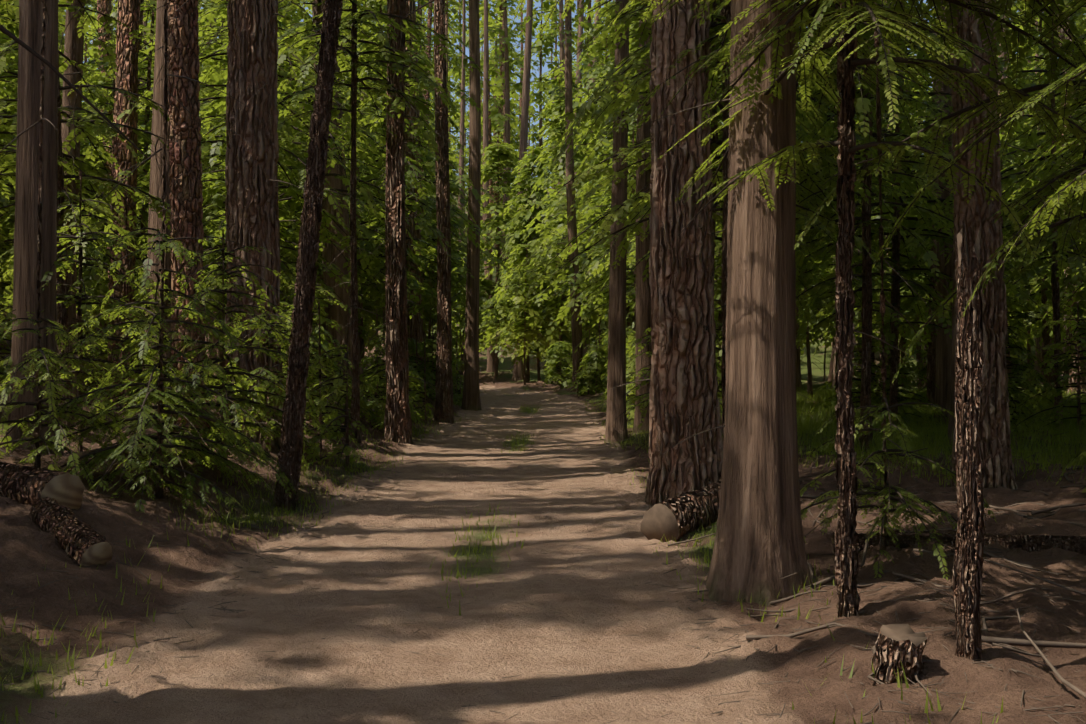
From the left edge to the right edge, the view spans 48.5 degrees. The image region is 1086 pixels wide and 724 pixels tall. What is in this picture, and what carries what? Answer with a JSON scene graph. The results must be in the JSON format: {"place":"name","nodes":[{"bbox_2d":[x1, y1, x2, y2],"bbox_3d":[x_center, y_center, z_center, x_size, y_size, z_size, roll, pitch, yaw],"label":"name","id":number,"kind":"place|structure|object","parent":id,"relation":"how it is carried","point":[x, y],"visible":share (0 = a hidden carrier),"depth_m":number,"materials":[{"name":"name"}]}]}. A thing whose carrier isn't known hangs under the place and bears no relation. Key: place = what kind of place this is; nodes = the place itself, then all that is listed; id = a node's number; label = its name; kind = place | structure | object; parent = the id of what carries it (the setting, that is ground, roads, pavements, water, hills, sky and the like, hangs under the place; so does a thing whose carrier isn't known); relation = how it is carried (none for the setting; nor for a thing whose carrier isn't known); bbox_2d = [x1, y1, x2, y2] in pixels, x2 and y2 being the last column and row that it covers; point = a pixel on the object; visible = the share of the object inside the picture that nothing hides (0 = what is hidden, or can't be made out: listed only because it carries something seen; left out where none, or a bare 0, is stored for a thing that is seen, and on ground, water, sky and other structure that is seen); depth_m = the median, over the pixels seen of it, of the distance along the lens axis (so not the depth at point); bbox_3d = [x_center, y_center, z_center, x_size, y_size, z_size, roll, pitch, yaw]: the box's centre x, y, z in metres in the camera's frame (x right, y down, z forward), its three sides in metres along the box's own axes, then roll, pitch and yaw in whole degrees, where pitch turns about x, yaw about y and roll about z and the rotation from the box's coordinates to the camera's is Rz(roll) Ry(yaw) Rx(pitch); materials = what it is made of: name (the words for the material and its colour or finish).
{"place":"outdoors","nodes":[
{"label":"outdoors","id":0,"kind":"place"},
{"bbox_2d":[0,188,1085,723],"bbox_3d":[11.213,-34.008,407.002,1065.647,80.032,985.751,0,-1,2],"label":"ground","id":1,"kind":"structure","parent":0,"point":[616,652],"depth_m":7.82,"materials":[{"name":"brown soil"}]},
{"bbox_2d":[0,462,84,509],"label":"log","id":2,"kind":"object","parent":1,"relation":"on","point":[27,485],"visible":0.71,"depth_m":9.00,"materials":[{"name":"brown wood"}]},
{"bbox_2d":[29,497,112,566],"bbox_3d":[-3.305,1.197,8.407,0.810,0.475,0.232,0,-1,39],"label":"log","id":3,"kind":"object","parent":1,"relation":"on","point":[82,543],"visible":0.85,"depth_m":8.27,"materials":[{"name":"brown wood"}]},
{"bbox_2d":[0,0,1062,606],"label":"tree trunks","id":4,"kind":"object","parent":1,"relation":"on","point":[758,550],"visible":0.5,"depth_m":12.18,"materials":[{"name":"brown plant"}]},
{"bbox_2d":[0,0,1085,580],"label":"foliage","id":5,"kind":"object","parent":1,"relation":"on","point":[528,280],"visible":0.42,"depth_m":20.31,"materials":[{"name":"green plant"}]},
{"bbox_2d":[0,0,1085,617],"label":"tree trunks","id":6,"kind":"object","parent":1,"relation":"on","point":[684,400],"visible":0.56,"depth_m":13.56,"materials":[{"name":"brown plant"}]},
{"bbox_2d":[0,0,1085,573],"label":"branch wood","id":7,"kind":"object","parent":1,"relation":"on","point":[718,156],"visible":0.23,"depth_m":12.91,"materials":[{"name":"green plant"}]},
{"bbox_2d":[0,0,1085,723],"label":"twigs","id":8,"kind":"object","parent":1,"relation":"on","point":[1010,642],"visible":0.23,"depth_m":8.67,"materials":[{"name":"brown wood"}]},
{"bbox_2d":[83,0,1080,436],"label":"pine trunks","id":9,"kind":"object","parent":1,"relation":"on","point":[185,172],"visible":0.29,"depth_m":14.95,"materials":[{"name":"brown plant"}]},
{"bbox_2d":[640,480,720,541],"bbox_3d":[1.538,1.336,11.145,0.410,0.588,1.614,-1,-1,42],"label":"log","id":10,"kind":"object","parent":1,"relation":"on","point":[679,516],"visible":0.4,"depth_m":10.63,"materials":[{"name":"brown wood"}]},
{"bbox_2d":[871,624,928,683],"bbox_3d":[1.703,1.437,5.833,0.277,0.344,0.295,0,-1,2],"label":"rotten stump","id":11,"kind":"object","parent":1,"relation":"on","point":[896,643],"visible":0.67,"depth_m":5.73,"materials":[{"name":"brown wood"}]},
{"bbox_2d":[831,533,1085,554],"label":"fallen log","id":12,"kind":"object","parent":1,"relation":"on","point":[1029,543],"visible":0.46,"depth_m":9.11,"materials":[{"name":"brown wood"}]},
{"bbox_2d":[952,215,984,660],"bbox_3d":[2.097,0.470,5.946,0.142,2.377,0.130,0,-1,2],"label":"snag","id":13,"kind":"object","parent":1,"relation":"on","point":[967,573],"visible":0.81,"depth_m":5.91,"materials":[{"name":"brown plant"}]},
{"bbox_2d":[0,385,1085,723],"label":"grass","id":14,"kind":"structure","parent":0,"point":[938,435],"depth_m":16.54,"materials":[{"name":"green plant"}]},
{"bbox_2d":[64,0,1083,187],"label":"sky","id":15,"kind":"structure","parent":0,"point":[537,4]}
]}

